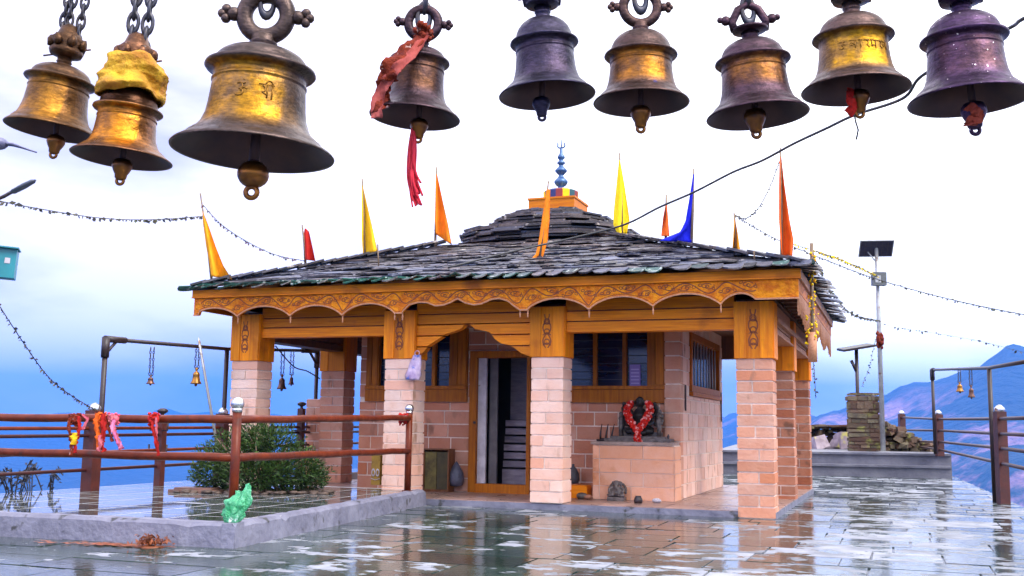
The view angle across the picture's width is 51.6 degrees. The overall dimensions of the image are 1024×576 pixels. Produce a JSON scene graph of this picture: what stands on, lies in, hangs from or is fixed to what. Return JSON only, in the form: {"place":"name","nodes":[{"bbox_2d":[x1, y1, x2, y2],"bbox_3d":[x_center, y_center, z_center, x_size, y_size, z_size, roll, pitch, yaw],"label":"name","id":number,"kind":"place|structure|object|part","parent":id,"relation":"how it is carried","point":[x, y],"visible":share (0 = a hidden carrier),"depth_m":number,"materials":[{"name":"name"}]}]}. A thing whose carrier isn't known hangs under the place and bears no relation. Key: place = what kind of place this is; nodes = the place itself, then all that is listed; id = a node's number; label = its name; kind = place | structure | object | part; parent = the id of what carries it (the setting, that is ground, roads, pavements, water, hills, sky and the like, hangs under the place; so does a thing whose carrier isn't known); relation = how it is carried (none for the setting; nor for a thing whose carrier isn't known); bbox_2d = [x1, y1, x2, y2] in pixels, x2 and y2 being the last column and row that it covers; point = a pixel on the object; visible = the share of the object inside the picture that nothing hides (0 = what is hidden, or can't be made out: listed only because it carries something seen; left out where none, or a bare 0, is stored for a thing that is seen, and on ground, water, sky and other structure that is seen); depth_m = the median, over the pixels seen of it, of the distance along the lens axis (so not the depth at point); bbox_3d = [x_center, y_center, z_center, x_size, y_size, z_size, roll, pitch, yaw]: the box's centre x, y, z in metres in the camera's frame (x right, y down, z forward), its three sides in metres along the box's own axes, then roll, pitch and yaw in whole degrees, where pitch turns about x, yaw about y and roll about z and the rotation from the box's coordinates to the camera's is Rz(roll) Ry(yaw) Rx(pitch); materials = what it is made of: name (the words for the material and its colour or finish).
{"place":"outdoors","nodes":[
{"label":"outdoors","id":0,"kind":"place"},
{"bbox_2d":[0,469,414,520],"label":"terrace","id":1,"kind":"structure","parent":0,"point":[143,500],"depth_m":11.70,"materials":[{"name":"tile"}]},
{"bbox_2d":[0,137,36,280],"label":"street lamp","id":2,"kind":"object","parent":1,"relation":"on","point":[9,256],"visible":1,"depth_m":9.67,"materials":[{"name":"metal"}]},
{"bbox_2d":[0,201,202,223],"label":"leaf garland","id":3,"kind":"object","parent":2,"relation":"hanging from","point":[155,221],"visible":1,"depth_m":11.85},
{"bbox_2d":[0,460,42,492],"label":"weed plant","id":4,"kind":"object","parent":1,"relation":"on","point":[3,479],"visible":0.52,"depth_m":12.64,"materials":[{"name":"green plant"}]},
{"bbox_2d":[13,466,35,491],"bbox_3d":[-6.004,2.627,12.992,0.282,0.892,0.236,4,-8,-22],"label":"weed plant","id":5,"kind":"object","parent":1,"relation":"on","point":[30,489],"visible":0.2,"depth_m":13.02,"materials":[{"name":"green plant"}]},
{"bbox_2d":[28,466,62,490],"bbox_3d":[-5.849,2.677,13.255,0.489,0.904,0.208,1,-7,0],"label":"weed plant","id":6,"kind":"object","parent":1,"relation":"on","point":[52,479],"visible":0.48,"depth_m":13.25,"materials":[{"name":"green plant"}]},
{"bbox_2d":[0,402,358,490],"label":"pipe railing","id":7,"kind":"object","parent":1,"relation":"on","point":[90,469],"visible":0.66,"depth_m":13.88,"materials":[{"name":"brown metal"}]},
{"bbox_2d":[0,304,96,410],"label":"leaf garland","id":8,"kind":"object","parent":7,"relation":"hanging from","point":[51,381],"visible":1,"depth_m":11.03},
{"bbox_2d":[168,486,224,492],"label":"stone slab","id":9,"kind":"structure","parent":1,"relation":"on","point":[198,489],"depth_m":13.17,"materials":[{"name":"grey stone"}]},
{"bbox_2d":[0,397,413,521],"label":"pipe railing","id":10,"kind":"object","parent":1,"relation":"on","point":[236,419],"visible":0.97,"depth_m":9.86,"materials":[{"name":"brown metal"}]},
{"bbox_2d":[66,413,88,455],"bbox_3d":[-3.896,1.312,9.506,0.209,0.382,0.163,1,-7,0],"label":"tied cloth","id":11,"kind":"object","parent":10,"relation":"hanging from","point":[74,419],"visible":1,"depth_m":9.47,"materials":[{"name":"red fabric"}]},
{"bbox_2d":[92,412,113,451],"bbox_3d":[-3.659,1.294,9.510,0.210,0.361,0.156,1,-7,0],"label":"tied cloth","id":12,"kind":"object","parent":10,"relation":"hanging from","point":[100,419],"visible":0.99,"depth_m":9.46,"materials":[{"name":"orange fabric"}]},
{"bbox_2d":[107,412,123,449],"bbox_3d":[-3.561,1.286,9.518,0.207,0.337,0.147,1,-7,0],"label":"tied cloth","id":13,"kind":"object","parent":10,"relation":"hanging from","point":[113,419],"visible":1,"depth_m":9.47,"materials":[{"name":"pink fabric"}]},
{"bbox_2d":[147,412,160,455],"bbox_3d":[-3.214,1.311,9.520,0.160,0.391,0.132,1,-7,0],"label":"tied cloth","id":14,"kind":"object","parent":10,"relation":"hanging from","point":[153,419],"visible":1,"depth_m":9.47,"materials":[{"name":"red fabric"}]},
{"bbox_2d":[398,413,407,425],"bbox_3d":[-1.448,1.749,14.092,0.153,0.176,0.145,1,-7,0],"label":"tied cloth","id":15,"kind":"object","parent":10,"relation":"hanging from","point":[403,422],"visible":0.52,"depth_m":14.08,"materials":[{"name":"red fabric"}]},
{"bbox_2d":[198,337,219,451],"bbox_3d":[-4.111,1.693,14.492,0.480,2.038,0.077,1,-7,0],"label":"leaning pole","id":16,"kind":"object","parent":1,"relation":"on","point":[206,384],"visible":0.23,"depth_m":14.52,"materials":[{"name":"metal"}]},
{"bbox_2d":[99,335,319,410],"bbox_3d":[-4.324,1.805,15.953,0.102,2.178,5.377,-2,-8,20],"label":"bell frame","id":17,"kind":"object","parent":1,"relation":"on","point":[106,348],"visible":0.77,"depth_m":14.99,"materials":[{"name":"paint"}]},
{"bbox_2d":[146,347,154,385],"bbox_3d":[-4.894,1.059,14.371,0.113,0.532,0.111,1,-7,0],"label":"hanging bell","id":18,"kind":"object","parent":17,"relation":"hanging from","point":[150,381],"visible":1,"depth_m":14.36,"materials":[{"name":"brown metal"}]},
{"bbox_2d":[190,348,201,385],"bbox_3d":[-4.557,1.147,15.301,0.157,0.551,0.154,1,-7,0],"label":"hanging bell","id":19,"kind":"object","parent":17,"relation":"hanging from","point":[195,381],"visible":0.99,"depth_m":15.26,"materials":[{"name":"gold metal"}]},
{"bbox_2d":[277,351,285,390],"bbox_3d":[-3.780,1.368,17.426,0.158,0.663,0.155,1,-7,0],"label":"hanging bell","id":20,"kind":"object","parent":17,"relation":"hanging from","point":[281,386],"visible":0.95,"depth_m":17.38,"materials":[{"name":"brown metal"}]},
{"bbox_2d":[288,351,294,385],"bbox_3d":[-3.682,1.346,17.707,0.096,0.586,0.095,1,-7,0],"label":"hanging bell","id":21,"kind":"object","parent":17,"relation":"hanging from","point":[291,383],"visible":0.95,"depth_m":17.69,"materials":[{"name":"brown metal"}]},
{"bbox_2d":[173,423,337,494],"bbox_3d":[-3.218,2.131,13.473,1.993,0.978,1.158,1,-7,0],"label":"shrub","id":22,"kind":"object","parent":1,"relation":"on","point":[283,474],"visible":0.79,"depth_m":13.29,"materials":[{"name":"green plant"}]},
{"bbox_2d":[305,399,320,474],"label":"brick pier","id":23,"kind":"structure","parent":1,"relation":"on","point":[313,408],"depth_m":18.22,"materials":[{"name":"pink brick"}]},
{"bbox_2d":[371,455,382,484],"bbox_3d":[-1.947,2.663,15.496,0.143,0.423,0.232,-2,-8,20],"label":"painted block","id":24,"kind":"object","parent":1,"relation":"on","point":[376,471],"depth_m":15.40,"materials":[{"name":"yellow paint"}]},
{"bbox_2d":[0,474,1023,575],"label":"plaza","id":25,"kind":"structure","parent":0,"point":[865,526],"depth_m":9.70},
{"bbox_2d":[38,540,174,547],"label":"leaf litter","id":26,"kind":"object","parent":25,"relation":"on","point":[116,544],"visible":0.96,"depth_m":9.24,"materials":[{"name":"brown plant"}]},
{"bbox_2d":[127,533,174,547],"bbox_3d":[-3.097,2.178,9.093,0.411,0.142,0.233,1,-7,0],"label":"dried garland","id":27,"kind":"object","parent":25,"relation":"on","point":[148,540],"visible":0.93,"depth_m":9.08,"materials":[{"name":"orange plant"}]},
{"bbox_2d":[0,489,425,548],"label":"kerb","id":28,"kind":"structure","parent":25,"relation":"on","point":[183,532],"depth_m":9.65,"materials":[{"name":"grey concrete"}]},
{"bbox_2d":[221,483,252,522],"bbox_3d":[-2.406,1.875,9.254,0.269,0.339,0.137,2,-7,-6],"label":"plastic bag","id":29,"kind":"object","parent":28,"relation":"on","point":[238,504],"visible":1,"depth_m":9.21,"materials":[{"name":"green plastic"}]},
{"bbox_2d":[177,140,846,519],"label":"hill temple","id":30,"kind":"structure","parent":25,"relation":"on","point":[519,392],"depth_m":15.07,"materials":[{"name":"stone"}]},
{"bbox_2d":[200,193,231,282],"bbox_3d":[-4.349,-0.728,15.572,0.573,1.364,0.165,1,-7,0],"label":"roof flag","id":31,"kind":"object","parent":30,"relation":"on","point":[216,267],"visible":0.99,"depth_m":15.56,"materials":[{"name":"orange fabric"}]},
{"bbox_2d":[201,205,303,261],"bbox_3d":[-3.761,-0.767,15.526,0.105,0.617,1.859,-5,-10,39],"label":"leaf garland","id":32,"kind":"object","parent":31,"relation":"hanging from","point":[247,242],"visible":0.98,"depth_m":15.43,"materials":[{"name":"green plant"}]},
{"bbox_2d":[275,345,319,378],"bbox_3d":[-3.464,1.203,17.121,0.761,0.526,0.043,4,-8,-23],"label":"sagging cable","id":33,"kind":"object","parent":30,"relation":"hanging from","point":[294,366],"visible":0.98,"depth_m":17.07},
{"bbox_2d":[301,225,314,266],"bbox_3d":[-3.046,-0.629,15.849,0.246,0.656,0.106,1,-7,0],"label":"roof flag","id":34,"kind":"object","parent":30,"relation":"on","point":[308,249],"visible":1,"depth_m":15.86,"materials":[{"name":"red fabric"}]},
{"bbox_2d":[362,178,376,256],"bbox_3d":[-2.177,-1.051,16.110,0.268,1.261,0.145,0,-7,7],"label":"roof flag","id":35,"kind":"object","parent":30,"relation":"on","point":[368,242],"visible":0.99,"depth_m":16.09,"materials":[{"name":"yellow fabric"}]},
{"bbox_2d":[377,244,378,265],"bbox_3d":[-1.942,-0.468,15.365,0.046,0.333,0.022,1,-7,0],"label":"bare stick","id":36,"kind":"object","parent":30,"relation":"on","point":[378,254],"visible":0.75,"depth_m":15.36,"materials":[{"name":"grey wood"}]},
{"bbox_2d":[405,350,421,379],"bbox_3d":[-1.364,1.065,14.635,0.252,0.405,0.091,-2,-8,20],"label":"plastic bag","id":37,"kind":"object","parent":30,"relation":"hanging from","point":[413,372],"visible":1,"depth_m":14.59,"materials":[{"name":"white plastic"}]},
{"bbox_2d":[365,328,468,401],"bbox_3d":[-1.471,1.203,16.446,1.722,1.123,0.165,-2,-8,20],"label":"window","id":38,"kind":"structure","parent":30,"relation":"in","point":[447,362],"depth_m":16.31,"materials":[{"name":"brown wood"}]},
{"bbox_2d":[423,448,454,491],"bbox_3d":[-1.098,2.735,15.911,0.416,0.638,0.250,-2,-8,20],"label":"mossy cabinet","id":39,"kind":"object","parent":30,"relation":"on","point":[438,463],"visible":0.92,"depth_m":15.82,"materials":[{"name":"green wood"}]},
{"bbox_3d":[-1.217,2.732,15.859,0.188,0.548,0.020,-2,-8,20],"label":"door panel","id":40,"kind":"part","parent":39,"relation":"part of","materials":[{"name":"green wood"}]},
{"bbox_3d":[-1.036,2.725,15.791,0.178,0.548,0.020,-2,-8,20],"label":"door panel","id":41,"kind":"part","parent":39,"relation":"part of","materials":[{"name":"wood"}]},
{"bbox_2d":[434,167,451,246],"bbox_3d":[-1.057,-1.220,16.243,0.262,1.313,0.157,-1,-8,12],"label":"roof flag","id":42,"kind":"object","parent":30,"relation":"on","point":[441,228],"visible":0.99,"depth_m":16.24,"materials":[{"name":"orange fabric"}]},
{"bbox_2d":[450,461,463,486],"bbox_3d":[-0.836,2.781,15.841,0.250,0.380,0.244,-2,-8,20],"label":"stone","id":43,"kind":"object","parent":30,"relation":"on","point":[456,476],"visible":1,"depth_m":15.75,"materials":[{"name":"grey stone"}]},
{"bbox_2d":[532,181,549,257],"bbox_3d":[0.361,-0.864,14.688,0.334,1.273,0.053,1,-7,0],"label":"roof flag","id":44,"kind":"object","parent":30,"relation":"on","point":[543,238],"visible":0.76,"depth_m":14.68,"materials":[{"name":"orange fabric"}]},
{"bbox_2d":[570,485,591,497],"bbox_3d":[0.962,2.870,14.934,0.260,0.175,0.260,-2,-8,20],"label":"wooden box","id":45,"kind":"object","parent":30,"relation":"on","point":[575,490],"visible":0.75,"depth_m":14.83,"materials":[{"name":"brown wood"}]},
{"bbox_2d":[576,492,586,498],"bbox_3d":[0.972,2.879,14.659,0.169,0.098,0.124,-2,-8,20],"label":"loose stone","id":46,"kind":"object","parent":30,"relation":"on","point":[581,495],"visible":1,"depth_m":14.62,"materials":[{"name":"grey stone"}]},
{"bbox_2d":[584,494,591,499],"bbox_3d":[1.041,2.887,14.626,0.132,0.073,0.099,2,-7,-8],"label":"loose stone","id":47,"kind":"object","parent":30,"relation":"on","point":[588,496],"visible":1,"depth_m":14.60,"materials":[{"name":"stone"}]},
{"bbox_2d":[607,480,626,500],"bbox_3d":[1.426,2.763,14.446,0.272,0.273,0.158,-2,-8,20],"label":"idol statue","id":48,"kind":"object","parent":30,"relation":"on","point":[616,492],"visible":1,"depth_m":14.41,"materials":[{"name":"grey stone"}]},
{"bbox_2d":[570,332,665,402],"bbox_3d":[1.395,1.107,15.407,1.702,1.123,0.165,-2,-8,20],"label":"window","id":49,"kind":"structure","parent":30,"relation":"in","point":[601,362],"depth_m":15.35,"materials":[{"name":"brown wood"}]},
{"bbox_2d":[613,153,629,238],"bbox_3d":[1.589,-1.324,15.364,0.203,1.303,0.140,5,-9,-31],"label":"roof flag","id":50,"kind":"object","parent":30,"relation":"on","point":[621,214],"visible":0.92,"depth_m":15.34,"materials":[{"name":"yellow fabric"}]},
{"bbox_2d":[630,364,640,385],"bbox_3d":[1.774,1.257,15.262,0.161,0.307,0.007,-2,-8,20],"label":"paper notice","id":51,"kind":"object","parent":30,"relation":"attached to","point":[635,375],"visible":1,"depth_m":15.26,"materials":[{"name":"paper"}]},
{"bbox_2d":[591,441,680,501],"bbox_3d":[1.727,2.546,14.758,1.182,0.795,0.465,-2,-8,20],"label":"stone altar","id":52,"kind":"object","parent":30,"relation":"on","point":[647,471],"visible":0.94,"depth_m":14.55,"materials":[{"name":"beige stone"}]},
{"bbox_2d":[597,424,614,441],"bbox_3d":[1.315,2.030,14.865,0.255,0.247,0.038,-2,-8,20],"label":"iron trident","id":53,"kind":"object","parent":52,"relation":"on","point":[600,439],"visible":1,"depth_m":14.86,"materials":[{"name":"black metal"}]},
{"bbox_2d":[604,436,673,441],"bbox_3d":[1.778,2.113,14.812,0.922,0.075,0.340,-2,-8,20],"label":"statue base","id":54,"kind":"object","parent":52,"relation":"on","point":[643,439],"visible":0.71,"depth_m":14.68,"materials":[{"name":"grey stone"}]},
{"bbox_2d":[618,397,663,436],"bbox_3d":[1.792,1.745,14.845,0.654,0.682,0.294,-2,-8,20],"label":"idol statue","id":55,"kind":"object","parent":54,"relation":"on","point":[639,411],"visible":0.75,"depth_m":14.79,"materials":[{"name":"black stone"}]},
{"bbox_2d":[623,400,653,441],"bbox_3d":[1.754,1.853,14.735,0.454,0.586,0.260,-2,-8,20],"label":"flower garland","id":56,"kind":"object","parent":55,"relation":"attached to","point":[644,420],"visible":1,"depth_m":14.66,"materials":[{"name":"red plant"}]},
{"bbox_2d":[652,498,660,502],"bbox_3d":[1.929,2.833,14.103,0.127,0.070,0.083,-2,-8,20],"label":"white stone","id":57,"kind":"object","parent":30,"relation":"on","point":[656,500],"visible":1,"depth_m":14.08,"materials":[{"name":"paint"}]},
{"bbox_2d":[661,194,668,237],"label":"roof flag","id":58,"kind":"object","parent":30,"relation":"on","point":[665,229],"visible":0.92,"depth_m":14.56,"materials":[{"name":"orange fabric"}]},
{"bbox_2d":[660,168,694,246],"bbox_3d":[2.209,-1.073,14.164,0.480,1.095,0.090,1,-7,0],"label":"roof flag","id":59,"kind":"object","parent":30,"relation":"on","point":[685,234],"visible":0.99,"depth_m":14.14,"materials":[{"name":"blue fabric"}]},
{"bbox_2d":[689,332,721,400],"bbox_3d":[3.073,1.296,16.992,0.150,0.944,2.660,-2,-8,20],"label":"window","id":60,"kind":"structure","parent":30,"relation":"in","point":[704,374],"depth_m":17.00,"materials":[{"name":"brown wood"}]},
{"bbox_2d":[448,17,1023,268],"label":"power cable","id":61,"kind":"object","parent":30,"relation":"attached to","point":[1010,27],"visible":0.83,"depth_m":11.69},
{"bbox_2d":[854,116,858,139],"bbox_3d":[3.081,-1.440,9.470,0.044,0.232,0.016,1,-7,0],"label":"loose cable end","id":62,"kind":"object","parent":61,"relation":"hanging from","point":[857,128],"visible":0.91,"depth_m":9.46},
{"bbox_2d":[732,213,739,256],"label":"roof flag","id":63,"kind":"object","parent":30,"relation":"on","point":[736,244],"visible":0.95,"depth_m":13.38,"materials":[{"name":"orange fabric"}]},
{"bbox_2d":[735,163,778,220],"bbox_3d":[3.216,-1.217,14.027,0.083,0.526,1.716,2,-7,-6],"label":"leaf garland","id":64,"kind":"object","parent":30,"relation":"hanging from","point":[762,200],"visible":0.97,"depth_m":13.78},
{"bbox_2d":[779,148,792,258],"bbox_3d":[3.312,-1.002,12.833,0.157,1.444,0.169,-3,-8,24],"label":"roof flag","id":65,"kind":"object","parent":30,"relation":"on","point":[786,241],"visible":0.98,"depth_m":12.83,"materials":[{"name":"orange fabric"}]},
{"bbox_2d":[735,215,1023,315],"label":"leaf garland","id":66,"kind":"object","parent":65,"relation":"hanging from","point":[901,286],"visible":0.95,"depth_m":12.94},
{"bbox_2d":[805,243,818,361],"bbox_3d":[3.696,0.174,13.070,0.165,1.478,0.166,5,-9,-30],"label":"garland pole","id":67,"kind":"object","parent":30,"relation":"on","point":[812,345],"visible":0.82,"depth_m":13.03,"materials":[{"name":"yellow wood"}]},
{"bbox_2d":[811,362,818,395],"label":"leaf garland","id":68,"kind":"object","parent":30,"relation":"hanging from","point":[815,391],"visible":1,"depth_m":15.57},
{"bbox_2d":[722,444,951,477],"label":"wall","id":69,"kind":"structure","parent":25,"relation":"on","point":[846,462],"depth_m":25.20,"materials":[{"name":"grey concrete"}]},
{"bbox_2d":[811,424,846,447],"bbox_3d":[9.253,4.321,30.413,2.285,0.804,1.628,-1,-8,11],"label":"stone heap","id":70,"kind":"object","parent":69,"relation":"on","point":[827,430],"visible":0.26,"depth_m":30.55,"materials":[{"name":"black stone"}]},
{"bbox_2d":[811,432,847,448],"bbox_3d":[9.276,4.384,29.677,2.084,0.710,1.103,3,-8,-18],"label":"boulder","id":71,"kind":"object","parent":69,"relation":"on","point":[839,440],"visible":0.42,"depth_m":29.26,"materials":[{"name":"grey stone"}]},
{"bbox_2d":[845,393,880,450],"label":"stone pillar","id":72,"kind":"structure","parent":69,"relation":"on","point":[863,422],"depth_m":27.07,"materials":[{"name":"beige stone"}]},
{"bbox_2d":[837,343,875,392],"bbox_3d":[9.583,2.983,29.378,0.905,2.963,0.603,1,-7,0],"label":"mast","id":73,"kind":"object","parent":72,"relation":"on","point":[855,348],"visible":0.71,"depth_m":29.43,"materials":[{"name":"metal"}]},
{"bbox_2d":[858,239,893,451],"bbox_3d":[9.377,1.457,27.026,0.840,5.397,0.501,-1,-8,10],"label":"solar street lamp","id":74,"kind":"object","parent":69,"relation":"on","point":[876,249],"visible":0.99,"depth_m":27.12,"materials":[{"name":"metal"}]},
{"bbox_2d":[793,244,878,277],"bbox_3d":[6.668,-0.454,20.625,0.367,1.490,14.344,-2,-8,24],"label":"leaf garland","id":75,"kind":"object","parent":74,"relation":"attached to","point":[841,260],"visible":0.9,"depth_m":17.47,"materials":[{"name":"yellow plant"}]},
{"bbox_2d":[813,252,880,321],"bbox_3d":[6.740,0.257,21.096,0.274,0.497,13.265,-2,-8,23],"label":"leaf garland","id":76,"kind":"object","parent":74,"relation":"hanging from","point":[851,312],"visible":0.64,"depth_m":21.45},
{"bbox_2d":[861,339,876,386],"bbox_3d":[9.515,1.825,28.222,0.130,1.516,2.418,0,-7,8],"label":"leaf garland","id":77,"kind":"object","parent":74,"relation":"hanging from","point":[869,365],"visible":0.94,"depth_m":28.04},
{"bbox_2d":[876,331,883,348],"bbox_3d":[9.380,1.326,26.973,0.217,0.488,0.232,1,-7,0],"label":"tied cloth","id":78,"kind":"object","parent":74,"relation":"attached to","point":[879,340],"visible":1,"depth_m":26.93,"materials":[{"name":"red fabric"}]},
{"bbox_2d":[881,323,1021,353],"bbox_3d":[9.739,1.147,23.545,0.501,1.408,7.068,2,-7,-7],"label":"leaf garland","id":79,"kind":"object","parent":74,"relation":"attached to","point":[954,336],"visible":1,"depth_m":23.22},
{"bbox_2d":[879,418,933,451],"bbox_3d":[10.388,3.911,27.910,1.840,1.007,1.187,-1,-8,17],"label":"rubble heap","id":80,"kind":"object","parent":69,"relation":"on","point":[898,438],"visible":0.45,"depth_m":27.56,"materials":[{"name":"stone"}]},
{"bbox_2d":[898,405,1023,503],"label":"steel railing","id":81,"kind":"object","parent":25,"relation":"on","point":[1001,434],"visible":0.93,"depth_m":16.28,"materials":[{"name":"metal"}]},
{"bbox_2d":[930,360,1023,502],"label":"bell frame","id":82,"kind":"object","parent":25,"relation":"on","point":[989,382],"visible":0.97,"depth_m":16.64,"materials":[{"name":"paint"}]},
{"bbox_2d":[956,370,963,392],"bbox_3d":[8.942,1.867,21.152,0.153,0.473,0.151,1,-7,0],"label":"hanging bell","id":83,"kind":"object","parent":82,"relation":"hanging from","point":[959,388],"visible":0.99,"depth_m":21.11,"materials":[{"name":"gold metal"}]},
{"bbox_2d":[968,370,974,398],"bbox_3d":[8.561,1.791,19.749,0.131,0.562,0.129,1,-7,0],"label":"hanging bell","id":84,"kind":"object","parent":82,"relation":"hanging from","point":[971,395],"visible":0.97,"depth_m":19.73,"materials":[{"name":"brown metal"}]},
{"bbox_3d":[-0.007,0.242,2.409,6.542,2.302,0.070,1,-7,0],"label":"bell beam","id":85,"kind":"object","parent":25,"relation":"on","visible":0},
{"bbox_2d":[3,0,94,158],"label":"hanging bell","id":86,"kind":"object","parent":85,"relation":"hanging from","point":[52,109],"visible":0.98,"depth_m":2.55,"materials":[{"name":"brown metal"}]},
{"bbox_2d":[69,0,172,185],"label":"hanging bell","id":87,"kind":"object","parent":85,"relation":"hanging from","point":[121,140],"visible":0.77,"depth_m":2.46,"materials":[{"name":"brown metal"}]},
{"bbox_2d":[94,50,168,108],"bbox_3d":[-0.896,-0.498,2.501,0.165,0.120,0.196,5,-7,1],"label":"tied cloth","id":88,"kind":"object","parent":87,"relation":"attached to","point":[143,69],"visible":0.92,"depth_m":2.45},
{"bbox_2d":[168,0,333,200],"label":"hanging bell","id":89,"kind":"object","parent":85,"relation":"hanging from","point":[250,125],"visible":1,"depth_m":2.38,"materials":[{"name":"brown metal"}]},
{"bbox_2d":[369,0,459,143],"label":"hanging bell","id":90,"kind":"object","parent":85,"relation":"hanging from","point":[418,105],"visible":0.73,"depth_m":2.48,"materials":[{"name":"brown metal"}]},
{"bbox_2d":[370,20,433,118],"bbox_3d":[-0.245,-0.503,2.432,0.153,0.249,0.071,5,-9,-29],"label":"tied cloth","id":91,"kind":"object","parent":90,"relation":"hanging from","point":[399,60],"visible":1,"depth_m":2.40,"materials":[{"name":"red fabric"}]},
{"bbox_2d":[406,127,422,206],"bbox_3d":[-0.226,-0.285,2.476,0.042,0.197,0.032,1,-7,0],"label":"red tassel","id":92,"kind":"object","parent":90,"relation":"hanging from","point":[413,179],"visible":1,"depth_m":2.47,"materials":[{"name":"red fabric"}]},
{"bbox_2d":[499,0,595,121],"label":"hanging bell","id":93,"kind":"object","parent":85,"relation":"hanging from","point":[543,43],"visible":1,"depth_m":2.47,"materials":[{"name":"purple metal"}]},
{"bbox_2d":[593,0,689,133],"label":"hanging bell","id":94,"kind":"object","parent":85,"relation":"hanging from","point":[640,56],"visible":1,"depth_m":2.48,"materials":[{"name":"brown metal"}]},
{"bbox_2d":[706,0,809,138],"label":"hanging bell","id":95,"kind":"object","parent":85,"relation":"hanging from","point":[757,96],"visible":1,"depth_m":2.47,"materials":[{"name":"brown metal"}]},
{"bbox_2d":[801,0,911,118],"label":"hanging bell","id":96,"kind":"object","parent":85,"relation":"hanging from","point":[850,43],"visible":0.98,"depth_m":2.47,"materials":[{"name":"brown metal"}]},
{"bbox_2d":[844,87,856,116],"bbox_3d":[0.786,-0.433,2.463,0.032,0.074,0.023,1,-7,0],"label":"red thread","id":97,"kind":"object","parent":96,"relation":"attached to","point":[851,108],"visible":1,"depth_m":2.46,"materials":[{"name":"fabric"}]},
{"bbox_2d":[907,0,1023,135],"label":"hanging bell","id":98,"kind":"object","parent":85,"relation":"hanging from","point":[961,45],"visible":0.96,"depth_m":2.46,"materials":[{"name":"purple metal"}]},
{"bbox_2d":[963,102,983,126],"bbox_3d":[1.069,-0.403,2.449,0.049,0.059,0.025,1,-7,0],"label":"red thread","id":99,"kind":"object","parent":98,"relation":"attached to","point":[975,117],"visible":1,"depth_m":2.45},
{"bbox_2d":[0,344,1023,506],"bbox_3d":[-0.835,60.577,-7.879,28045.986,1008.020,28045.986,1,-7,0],"label":"mountain terrain","id":100,"kind":"structure","parent":0,"point":[913,399],"depth_m":5553.73,"materials":[{"name":"blue"}]},
{"bbox_2d":[0,0,1023,416],"label":"sky","id":101,"kind":"structure","parent":0,"point":[950,200],"materials":[{"name":"white"}]},
{"bbox_2d":[634,496,642,503],"bbox_3d":[1.670,2.799,14.007,0.124,0.096,0.124,-2,-8,20],"label":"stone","id":102,"kind":"object","parent":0,"point":[638,500],"visible":1,"depth_m":13.96,"materials":[{"name":"stone"}]},
{"bbox_3d":[0.874,2.891,15.145,0.180,0.185,0.180,-2,-8,20],"label":"stone block","id":103,"kind":"object","parent":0,"visible":0},
{"bbox_2d":[570,464,578,483],"bbox_3d":[0.877,2.661,15.175,0.182,0.280,0.178,-2,-8,20],"label":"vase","id":104,"kind":"object","parent":103,"relation":"on","point":[574,479],"visible":0.79,"depth_m":15.11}
]}

